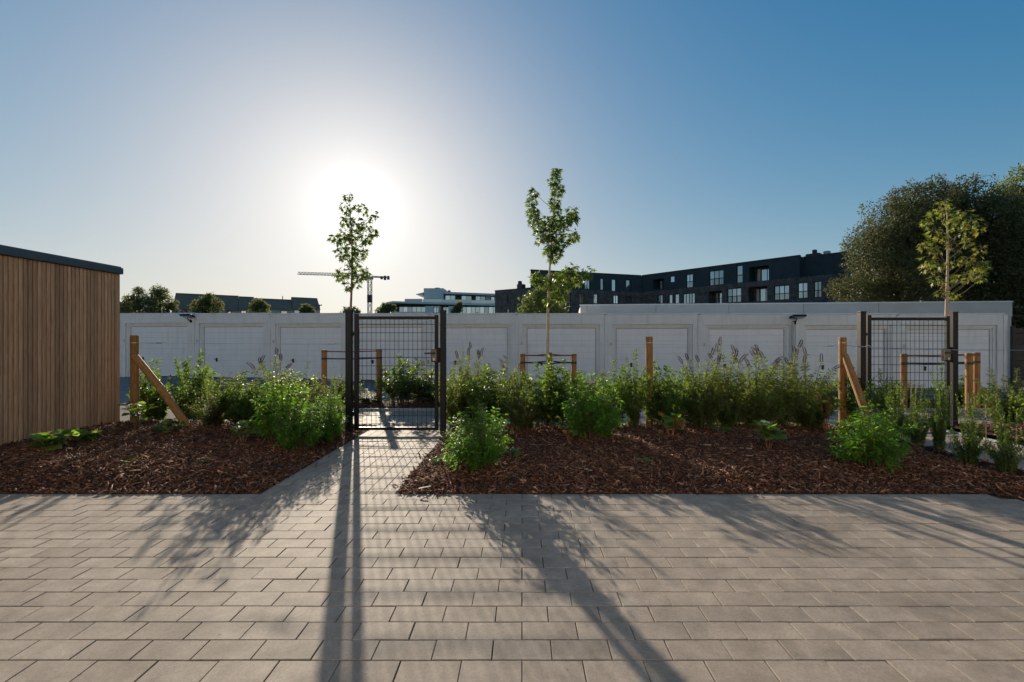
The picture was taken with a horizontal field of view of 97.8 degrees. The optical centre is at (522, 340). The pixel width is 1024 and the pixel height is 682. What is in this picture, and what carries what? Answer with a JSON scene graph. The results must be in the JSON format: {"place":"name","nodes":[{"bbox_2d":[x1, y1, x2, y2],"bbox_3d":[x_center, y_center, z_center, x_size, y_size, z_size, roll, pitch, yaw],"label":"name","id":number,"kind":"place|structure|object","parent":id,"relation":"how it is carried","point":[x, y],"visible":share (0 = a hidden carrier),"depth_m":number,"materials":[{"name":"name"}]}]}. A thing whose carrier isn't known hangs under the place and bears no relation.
{"place":"outdoors","nodes":[
{"label":"outdoors","id":0,"kind":"place"},
{"bbox_2d":[261,424,449,493],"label":"garden path","id":1,"kind":"structure","parent":0,"point":[374,462],"depth_m":4.16,"materials":[{"name":"concrete"}]},
{"bbox_2d":[345,310,445,434],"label":"gate","id":2,"kind":"structure","parent":1,"relation":"on","point":[438,354],"depth_m":5.55,"materials":[{"name":"metal"}]},
{"bbox_2d":[0,402,1023,681],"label":"patio","id":3,"kind":"structure","parent":0,"point":[512,588],"depth_m":2.10,"materials":[{"name":"concrete"}]},
{"bbox_2d":[0,245,122,444],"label":"timber shed","id":4,"kind":"structure","parent":3,"relation":"on","point":[59,342],"depth_m":4.89,"materials":[{"name":"wood"}]},
{"bbox_2d":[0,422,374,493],"bbox_3d":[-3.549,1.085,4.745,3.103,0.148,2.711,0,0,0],"label":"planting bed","id":5,"kind":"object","parent":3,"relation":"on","point":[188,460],"visible":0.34,"depth_m":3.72,"materials":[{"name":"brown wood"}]},
{"bbox_2d":[27,429,79,451],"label":"broad leaved plant","id":6,"kind":"object","parent":5,"relation":"on","point":[54,440],"visible":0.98,"depth_m":4.20,"materials":[{"name":"green plant"}]},
{"bbox_2d":[117,396,158,427],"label":"broad leaved plant","id":7,"kind":"object","parent":5,"relation":"on","point":[142,410],"visible":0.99,"depth_m":5.30,"materials":[{"name":"green plant"}]},
{"bbox_2d":[126,359,177,420],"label":"glossy shrub","id":8,"kind":"object","parent":5,"relation":"on","point":[159,412],"visible":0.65,"depth_m":5.99,"materials":[{"name":"green plant"}]},
{"bbox_2d":[130,335,190,426],"bbox_3d":[-4.486,0.632,5.569,0.889,1.406,0.104,0,0,7],"label":"fence post","id":9,"kind":"object","parent":5,"relation":"on","point":[137,362],"visible":0.8,"depth_m":5.58,"materials":[{"name":"brown wood"}]},
{"bbox_2d":[166,349,216,420],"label":"glossy shrub","id":10,"kind":"object","parent":5,"relation":"on","point":[186,393],"visible":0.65,"depth_m":6.04,"materials":[{"name":"green plant"}]},
{"bbox_2d":[183,374,237,426],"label":"leaved shrub","id":11,"kind":"object","parent":5,"relation":"on","point":[214,414],"visible":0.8,"depth_m":5.48,"materials":[{"name":"green plant"}]},
{"bbox_2d":[211,370,255,424],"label":"glossy shrub","id":12,"kind":"object","parent":5,"relation":"on","point":[228,417],"visible":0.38,"depth_m":5.55,"materials":[{"name":"green plant"}]},
{"bbox_2d":[229,415,256,442],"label":"broad leaved plant","id":13,"kind":"object","parent":5,"relation":"on","point":[241,427],"visible":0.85,"depth_m":4.66,"materials":[{"name":"green plant"}]},
{"bbox_2d":[224,379,272,426],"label":"glossy shrub","id":14,"kind":"object","parent":5,"relation":"on","point":[246,414],"visible":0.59,"depth_m":5.38,"materials":[{"name":"green plant"}]},
{"bbox_2d":[233,348,295,423],"bbox_3d":[-3.227,0.588,5.717,0.823,1.017,0.806,0,0,-40],"label":"flowering shrub","id":15,"kind":"object","parent":5,"relation":"on","point":[260,362],"visible":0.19,"depth_m":5.63,"materials":[{"name":"green plant"}]},
{"bbox_2d":[249,369,311,441],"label":"bright shrub","id":16,"kind":"object","parent":5,"relation":"on","point":[275,406],"visible":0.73,"depth_m":4.73,"materials":[{"name":"green plant"}]},
{"bbox_2d":[270,401,327,449],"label":"bright shrub","id":17,"kind":"object","parent":5,"relation":"on","point":[307,432],"visible":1,"depth_m":4.53,"materials":[{"name":"green plant"}]},
{"bbox_2d":[278,361,335,419],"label":"leaved shrub","id":18,"kind":"object","parent":5,"relation":"on","point":[311,397],"visible":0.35,"depth_m":5.75,"materials":[{"name":"green plant"}]},
{"bbox_2d":[309,394,349,442],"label":"bright shrub","id":19,"kind":"object","parent":5,"relation":"on","point":[332,428],"visible":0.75,"depth_m":5.02,"materials":[{"name":"green plant"}]},
{"bbox_2d":[320,374,344,423],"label":"hedge shrub","id":20,"kind":"object","parent":5,"relation":"on","point":[341,396],"visible":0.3,"depth_m":5.71,"materials":[{"name":"green plant"}]},
{"bbox_2d":[0,399,1023,499],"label":"bark mulch","id":21,"kind":"object","parent":3,"relation":"on","point":[105,453],"visible":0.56,"depth_m":3.91,"materials":[{"name":"brown wood"}]},
{"bbox_2d":[431,351,484,427],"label":"leaved shrub","id":22,"kind":"object","parent":21,"relation":"on","point":[453,409],"visible":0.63,"depth_m":5.89,"materials":[{"name":"green plant"}]},
{"bbox_2d":[447,341,499,423],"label":"flowering shrub","id":23,"kind":"object","parent":21,"relation":"on","point":[468,372],"visible":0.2,"depth_m":6.16,"materials":[{"name":"green plant"}]},
{"bbox_2d":[439,399,513,473],"bbox_3d":[-0.396,0.816,3.895,0.650,0.614,0.666,0,0,-36],"label":"bright shrub","id":24,"kind":"object","parent":21,"relation":"on","point":[472,452],"visible":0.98,"depth_m":3.81,"materials":[{"name":"green plant"}]},
{"bbox_2d":[462,363,521,427],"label":"glossy shrub","id":25,"kind":"object","parent":21,"relation":"on","point":[487,391],"visible":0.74,"depth_m":5.57,"materials":[{"name":"green plant"}]},
{"bbox_2d":[495,370,546,430],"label":"leaved shrub","id":26,"kind":"object","parent":21,"relation":"on","point":[524,412],"visible":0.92,"depth_m":5.43,"materials":[{"name":"green plant"}]},
{"bbox_2d":[518,354,573,428],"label":"glossy shrub","id":27,"kind":"object","parent":21,"relation":"on","point":[552,410],"visible":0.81,"depth_m":5.51,"materials":[{"name":"green plant"}]},
{"bbox_2d":[542,359,593,426],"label":"glossy shrub","id":28,"kind":"object","parent":21,"relation":"on","point":[574,384],"visible":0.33,"depth_m":5.62,"materials":[{"name":"green plant"}]},
{"bbox_2d":[559,370,624,438],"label":"bright shrub","id":29,"kind":"object","parent":21,"relation":"on","point":[598,418],"visible":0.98,"depth_m":4.95,"materials":[{"name":"green plant"}]},
{"bbox_2d":[597,360,633,426],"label":"glossy shrub","id":30,"kind":"object","parent":21,"relation":"on","point":[618,387],"visible":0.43,"depth_m":5.66,"materials":[{"name":"green plant"}]},
{"bbox_2d":[620,350,649,427],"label":"hedge shrub","id":31,"kind":"object","parent":21,"relation":"on","point":[633,410],"visible":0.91,"depth_m":5.65,"materials":[{"name":"green plant"}]},
{"bbox_2d":[645,337,652,427],"bbox_3d":[1.637,0.676,5.750,0.094,1.466,0.094,0,0,0],"label":"fence post","id":32,"kind":"object","parent":21,"relation":"on","point":[649,353],"visible":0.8,"depth_m":5.71,"materials":[{"name":"brown wood"}]},
{"bbox_2d":[636,360,689,428],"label":"glossy shrub","id":33,"kind":"object","parent":21,"relation":"on","point":[663,401],"visible":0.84,"depth_m":5.62,"materials":[{"name":"green plant"}]},
{"bbox_2d":[652,411,686,435],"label":"broad leaved plant","id":34,"kind":"object","parent":21,"relation":"on","point":[669,422],"visible":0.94,"depth_m":5.15,"materials":[{"name":"green plant"}]},
{"bbox_2d":[666,367,703,424],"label":"glossy shrub","id":35,"kind":"object","parent":21,"relation":"on","point":[690,393],"visible":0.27,"depth_m":5.73,"materials":[{"name":"green plant"}]},
{"bbox_2d":[670,347,735,428],"bbox_3d":[2.315,0.595,5.670,0.812,1.047,0.693,0,0,-31],"label":"flowering shrub","id":36,"kind":"object","parent":21,"relation":"on","point":[701,414],"visible":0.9,"depth_m":5.60,"materials":[{"name":"green plant"}]},
{"bbox_2d":[694,337,760,427],"bbox_3d":[2.604,0.527,5.695,0.789,1.187,0.773,0,0,14],"label":"flowering shrub","id":37,"kind":"object","parent":21,"relation":"on","point":[727,417],"visible":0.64,"depth_m":5.61,"materials":[{"name":"green plant"}]},
{"bbox_2d":[719,343,793,428],"bbox_3d":[2.914,0.578,5.594,0.770,1.100,0.843,0,0,-5],"label":"flowering shrub","id":38,"kind":"object","parent":21,"relation":"on","point":[759,404],"visible":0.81,"depth_m":5.48,"materials":[{"name":"green plant"}]},
{"bbox_2d":[749,419,787,448],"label":"broad leaved plant","id":39,"kind":"object","parent":21,"relation":"on","point":[768,430],"visible":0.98,"depth_m":4.50,"materials":[{"name":"green plant"}]},
{"bbox_2d":[751,339,813,427],"bbox_3d":[3.330,0.547,5.726,0.699,1.153,0.820,0,0,21],"label":"flowering shrub","id":40,"kind":"object","parent":21,"relation":"on","point":[783,421],"visible":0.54,"depth_m":5.61,"materials":[{"name":"green plant"}]},
{"bbox_2d":[774,347,844,429],"bbox_3d":[3.632,0.601,5.711,0.782,1.059,0.766,0,0,-18],"label":"flowering shrub","id":41,"kind":"object","parent":21,"relation":"on","point":[811,417],"visible":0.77,"depth_m":5.60,"materials":[{"name":"green plant"}]},
{"bbox_2d":[832,367,875,425],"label":"glossy shrub","id":42,"kind":"object","parent":21,"relation":"on","point":[850,399],"visible":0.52,"depth_m":5.73,"materials":[{"name":"green plant"}]},
{"bbox_2d":[838,337,872,428],"bbox_3d":[4.139,0.702,5.469,0.101,1.502,0.758,0,0,5],"label":"fence post","id":43,"kind":"object","parent":21,"relation":"on","point":[845,369],"visible":0.73,"depth_m":5.76,"materials":[{"name":"brown wood"}]},
{"bbox_2d":[825,397,916,473],"bbox_3d":[3.087,0.820,3.962,0.674,0.622,0.617,0,0,-23],"label":"bright shrub","id":44,"kind":"object","parent":21,"relation":"on","point":[876,443],"visible":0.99,"depth_m":3.88,"materials":[{"name":"green plant"}]},
{"bbox_2d":[864,369,905,428],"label":"hedge shrub","id":45,"kind":"object","parent":21,"relation":"on","point":[878,396],"visible":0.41,"depth_m":5.39,"materials":[{"name":"green plant"}]},
{"bbox_2d":[880,377,920,439],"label":"hedge shrub","id":46,"kind":"object","parent":21,"relation":"on","point":[901,420],"visible":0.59,"depth_m":5.01,"materials":[{"name":"green plant"}]},
{"bbox_2d":[900,384,934,446],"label":"hedge shrub","id":47,"kind":"object","parent":21,"relation":"on","point":[917,436],"visible":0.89,"depth_m":4.72,"materials":[{"name":"green plant"}]},
{"bbox_2d":[923,362,953,452],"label":"hedge shrub","id":48,"kind":"object","parent":21,"relation":"on","point":[939,425],"visible":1,"depth_m":4.48,"materials":[{"name":"green plant"}]},
{"bbox_2d":[946,381,990,465],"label":"hedge shrub","id":49,"kind":"object","parent":21,"relation":"on","point":[971,442],"visible":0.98,"depth_m":4.04,"materials":[{"name":"green plant"}]},
{"bbox_2d":[981,390,1023,474],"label":"hedge shrub","id":50,"kind":"object","parent":21,"relation":"on","point":[1001,461],"visible":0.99,"depth_m":3.80,"materials":[{"name":"green plant"}]},
{"bbox_2d":[321,408,988,410],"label":"kerb","id":51,"kind":"structure","parent":3,"relation":"on","point":[414,409],"depth_m":7.42,"materials":[{"name":"concrete"}]},
{"bbox_2d":[321,400,1002,407],"bbox_3d":[2.330,1.130,8.053,14.140,0.083,1.131,0,0,0],"label":"planting bed","id":52,"kind":"object","parent":3,"relation":"on","point":[419,404],"visible":0.08,"depth_m":7.75,"materials":[{"name":"soil"}]},
{"bbox_2d":[264,369,318,400],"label":"glossy shrub","id":53,"kind":"object","parent":52,"relation":"on","point":[311,382],"visible":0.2,"depth_m":7.94,"materials":[{"name":"green plant"}]},
{"bbox_2d":[321,350,381,401],"bbox_3d":[-3.111,0.855,8.150,1.103,1.410,0.098,0,0,0],"label":"stake frame","id":54,"kind":"object","parent":52,"relation":"on","point":[324,358],"visible":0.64,"depth_m":8.12,"materials":[{"name":"brown wood"}]},
{"bbox_2d":[327,192,379,309],"bbox_3d":[-3.188,-0.753,8.291,1.079,4.027,0.614,0,0,20],"label":"young tree","id":55,"kind":"object","parent":52,"relation":"on","point":[345,238],"visible":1,"depth_m":8.19,"materials":[{"name":"green plant"}]},
{"bbox_2d":[372,353,427,403],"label":"glossy shrub","id":56,"kind":"object","parent":52,"relation":"on","point":[399,386],"visible":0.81,"depth_m":7.88,"materials":[{"name":"green plant"}]},
{"bbox_2d":[405,369,439,402],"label":"glossy shrub","id":57,"kind":"object","parent":52,"relation":"on","point":[422,396],"visible":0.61,"depth_m":7.91,"materials":[{"name":"green plant"}]},
{"bbox_2d":[488,355,531,400],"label":"flowering shrub","id":58,"kind":"object","parent":52,"relation":"on","point":[511,376],"visible":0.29,"depth_m":7.90,"materials":[{"name":"green plant"}]},
{"bbox_2d":[520,352,576,392],"bbox_3d":[0.470,0.888,8.225,1.016,1.345,0.548,0,0,0],"label":"stake frame","id":59,"kind":"object","parent":52,"relation":"on","point":[573,362],"visible":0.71,"depth_m":7.98,"materials":[{"name":"brown wood"}]},
{"bbox_2d":[525,168,596,375],"bbox_3d":[0.660,-0.913,8.029,1.270,4.347,1.049,0,0,0],"label":"young tree","id":60,"kind":"object","parent":52,"relation":"on","point":[555,225],"visible":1,"depth_m":7.97,"materials":[{"name":"green plant"}]},
{"bbox_2d":[872,377,939,403],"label":"leaved shrub","id":61,"kind":"object","parent":52,"relation":"on","point":[894,385],"visible":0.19,"depth_m":7.88,"materials":[{"name":"green plant"}]},
{"bbox_2d":[915,198,993,315],"bbox_3d":[7.477,-0.571,7.564,1.894,3.662,0.746,0,0,-19],"label":"young tree","id":62,"kind":"object","parent":52,"relation":"on","point":[965,227],"visible":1,"depth_m":7.57,"materials":[{"name":"green plant"}]},
{"bbox_2d":[924,375,1009,401],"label":"glossy shrub","id":63,"kind":"object","parent":52,"relation":"on","point":[960,391],"visible":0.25,"depth_m":7.85,"materials":[{"name":"green plant"}]},
{"bbox_2d":[0,0,1023,314],"label":"sky","id":64,"kind":"structure","parent":0,"point":[181,146],"materials":[{"name":"blue"}]},
{"bbox_2d":[120,377,1019,401],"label":"road","id":65,"kind":"structure","parent":0,"point":[124,386],"depth_m":13.29,"materials":[{"name":"grey asphalt"}]},
{"bbox_2d":[120,313,193,377],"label":"garage","id":66,"kind":"structure","parent":65,"relation":"on","point":[173,331],"depth_m":16.18,"materials":[{"name":"white concrete"}]},
{"bbox_2d":[131,326,186,377],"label":"door","id":67,"kind":"structure","parent":66,"relation":"in","point":[175,337],"depth_m":16.18,"materials":[{"name":"white metal"}]},
{"bbox_2d":[192,313,269,379],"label":"garage","id":68,"kind":"structure","parent":65,"relation":"on","point":[241,339],"depth_m":15.88,"materials":[{"name":"white concrete"}]},
{"bbox_2d":[205,327,262,378],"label":"door","id":69,"kind":"structure","parent":68,"relation":"in","point":[237,346],"depth_m":15.90,"materials":[{"name":"white metal"}]},
{"bbox_2d":[268,313,344,380],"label":"garage","id":70,"kind":"structure","parent":65,"relation":"on","point":[297,340],"depth_m":15.58,"materials":[{"name":"white concrete"}]},
{"bbox_2d":[281,327,340,379],"bbox_3d":[-7.394,0.436,15.578,2.267,1.850,0.105,0,0,6],"label":"door","id":71,"kind":"structure","parent":70,"relation":"in","point":[299,345],"depth_m":15.59,"materials":[{"name":"white metal"}]},
{"bbox_2d":[429,313,516,382],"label":"garage","id":72,"kind":"structure","parent":65,"relation":"on","point":[492,334],"depth_m":14.94,"materials":[{"name":"white concrete"}]},
{"bbox_2d":[446,328,506,382],"bbox_3d":[-1.612,0.477,14.970,2.267,1.850,0.105,0,0,6],"label":"door","id":73,"kind":"structure","parent":72,"relation":"in","point":[493,340],"depth_m":14.98,"materials":[{"name":"white metal"}]},
{"bbox_2d":[605,313,698,383],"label":"garage","id":74,"kind":"structure","parent":65,"relation":"on","point":[674,335],"depth_m":14.34,"materials":[{"name":"white concrete"}]},
{"bbox_2d":[616,328,687,383],"bbox_3d":[4.170,0.518,14.361,2.267,1.850,0.105,0,0,6],"label":"door","id":75,"kind":"structure","parent":74,"relation":"in","point":[673,342],"depth_m":14.36,"materials":[{"name":"white metal"}]},
{"bbox_2d":[897,313,1007,391],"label":"garage","id":76,"kind":"structure","parent":65,"relation":"on","point":[985,335],"depth_m":13.41,"materials":[{"name":"white concrete"}]},
{"bbox_2d":[908,330,988,390],"bbox_3d":[12.843,0.579,13.448,2.267,1.850,0.105,0,0,6],"label":"door","id":77,"kind":"structure","parent":76,"relation":"in","point":[969,341],"depth_m":13.49,"materials":[{"name":"white metal"}]},
{"bbox_2d":[199,411,1021,425],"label":"pavement","id":78,"kind":"structure","parent":0,"point":[408,420],"depth_m":6.68,"materials":[{"name":"concrete"}]},
{"bbox_2d":[900,352,980,415],"bbox_3d":[7.027,0.873,7.200,1.320,1.374,0.698,0,0,0],"label":"stake frame","id":79,"kind":"object","parent":78,"relation":"on","point":[972,362],"visible":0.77,"depth_m":7.45,"materials":[{"name":"brown wood"}]},
{"bbox_2d":[972,367,1023,423],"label":"leaved shrub","id":80,"kind":"object","parent":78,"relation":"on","point":[991,399],"visible":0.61,"depth_m":6.25,"materials":[{"name":"green plant"}]},
{"bbox_2d":[851,425,1023,469],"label":"side path","id":81,"kind":"structure","parent":0,"point":[929,440],"depth_m":5.00,"materials":[{"name":"concrete"}]},
{"bbox_2d":[857,311,958,430],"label":"gate","id":82,"kind":"structure","parent":81,"relation":"on","point":[949,356],"depth_m":5.83,"materials":[{"name":"metal"}]},
{"label":"ground","id":83,"kind":"structure","parent":0,"visible":0},
{"bbox_2d":[120,286,161,312],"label":"distant tree","id":84,"kind":"object","parent":83,"relation":"on","point":[133,303],"visible":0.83,"depth_m":47.43,"materials":[{"name":"green plant"}]},
{"bbox_2d":[142,283,180,312],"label":"distant tree","id":85,"kind":"object","parent":83,"relation":"on","point":[160,295],"visible":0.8,"depth_m":49.84,"materials":[{"name":"green plant"}]},
{"bbox_2d":[173,293,238,312],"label":"terraced house","id":86,"kind":"structure","parent":83,"relation":"on","point":[231,302],"depth_m":58.88,"materials":[{"name":"stone"}]},
{"bbox_2d":[187,293,224,312],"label":"distant tree","id":87,"kind":"object","parent":83,"relation":"on","point":[207,302],"visible":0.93,"depth_m":51.42,"materials":[{"name":"green plant"}]},
{"bbox_2d":[247,297,271,312],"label":"distant tree","id":88,"kind":"object","parent":83,"relation":"on","point":[258,306],"visible":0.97,"depth_m":51.87,"materials":[{"name":"green plant"}]},
{"bbox_2d":[254,296,292,312],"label":"terraced house","id":89,"kind":"structure","parent":83,"relation":"on","point":[282,305],"depth_m":62.89,"materials":[{"name":"stone"}]},
{"bbox_2d":[291,297,318,312],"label":"terraced house","id":90,"kind":"structure","parent":83,"relation":"on","point":[297,302],"depth_m":65.06,"materials":[{"name":"stone"}]},
{"bbox_2d":[298,272,389,312],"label":"tower crane","id":91,"kind":"object","parent":83,"relation":"on","point":[369,298],"visible":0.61,"depth_m":199.94,"materials":[{"name":"metal"}]},
{"bbox_2d":[353,313,430,380],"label":"garage","id":92,"kind":"structure","parent":83,"relation":"on","point":[387,340],"depth_m":15.27,"materials":[{"name":"white concrete"}]},
{"bbox_2d":[359,327,422,380],"bbox_3d":[-4.503,0.456,15.274,2.267,1.850,0.105,0,0,6],"label":"door","id":93,"kind":"structure","parent":92,"relation":"in","point":[387,339],"depth_m":15.30,"materials":[{"name":"white metal"}]},
{"bbox_2d":[386,288,494,312],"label":"white building","id":94,"kind":"structure","parent":83,"relation":"on","point":[436,300],"depth_m":101.17,"materials":[{"name":"paint"}]},
{"bbox_2d":[516,273,571,312],"bbox_3d":[1.392,-1.212,30.352,3.479,6.750,3.678,0,0,-35],"label":"conical tree","id":95,"kind":"object","parent":83,"relation":"on","point":[538,295],"visible":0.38,"depth_m":29.56,"materials":[{"name":"green plant"}]},
{"bbox_2d":[515,313,605,384],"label":"garage","id":96,"kind":"structure","parent":83,"relation":"on","point":[581,336],"depth_m":14.65,"materials":[{"name":"white concrete"}]},
{"bbox_2d":[527,328,595,384],"bbox_3d":[1.279,0.497,14.665,2.267,1.850,0.105,0,0,6],"label":"door","id":97,"kind":"structure","parent":96,"relation":"in","point":[581,342],"depth_m":14.67,"materials":[{"name":"white metal"}]},
{"bbox_2d":[494,249,868,312],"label":"apartment building","id":98,"kind":"structure","parent":83,"relation":"on","point":[797,279],"depth_m":48.61,"materials":[{"name":"brick"}]},
{"bbox_2d":[698,313,796,385],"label":"garage","id":99,"kind":"structure","parent":83,"relation":"on","point":[771,336],"depth_m":14.04,"materials":[{"name":"white concrete"}]},
{"bbox_2d":[709,329,783,385],"bbox_3d":[7.061,0.538,14.057,2.267,1.850,0.105,0,0,6],"label":"door","id":100,"kind":"structure","parent":99,"relation":"in","point":[770,342],"depth_m":14.07,"materials":[{"name":"white metal"}]},
{"bbox_2d":[578,301,1012,377],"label":"garage block","id":101,"kind":"structure","parent":83,"relation":"on","point":[1005,307],"depth_m":19.34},
{"bbox_2d":[795,313,898,389],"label":"garage","id":102,"kind":"structure","parent":83,"relation":"on","point":[815,333],"depth_m":13.75,"materials":[{"name":"white concrete"}]},
{"bbox_2d":[806,329,883,388],"bbox_3d":[9.952,0.558,13.752,2.267,1.850,0.105,0,0,6],"label":"door","id":103,"kind":"structure","parent":102,"relation":"in","point":[816,339],"depth_m":13.80,"materials":[{"name":"white metal"}]},
{"bbox_2d":[822,172,987,301],"bbox_3d":[24.739,-4.239,28.743,9.432,12.803,6.820,0,0,0],"label":"evergreen tree","id":104,"kind":"object","parent":83,"relation":"on","point":[892,264],"visible":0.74,"depth_m":27.96,"materials":[{"name":"green plant"}]},
{"bbox_2d":[909,172,1023,301],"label":"evergreen tree","id":105,"kind":"object","parent":83,"relation":"on","point":[976,180],"visible":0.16,"depth_m":27.99,"materials":[{"name":"green plant"}]},
{"bbox_2d":[949,190,1023,365],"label":"evergreen tree","id":106,"kind":"object","parent":83,"relation":"on","point":[1011,271],"visible":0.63,"depth_m":26.91,"materials":[{"name":"green plant"}]},
{"bbox_2d":[988,163,1023,213],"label":"light tree","id":107,"kind":"object","parent":83,"relation":"on","point":[1019,178],"visible":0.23,"depth_m":35.96,"materials":[{"name":"green plant"}]},
{"bbox_2d":[1010,326,1023,392],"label":"plank fence","id":108,"kind":"object","parent":83,"relation":"on","point":[1016,342],"visible":0.86,"depth_m":13.13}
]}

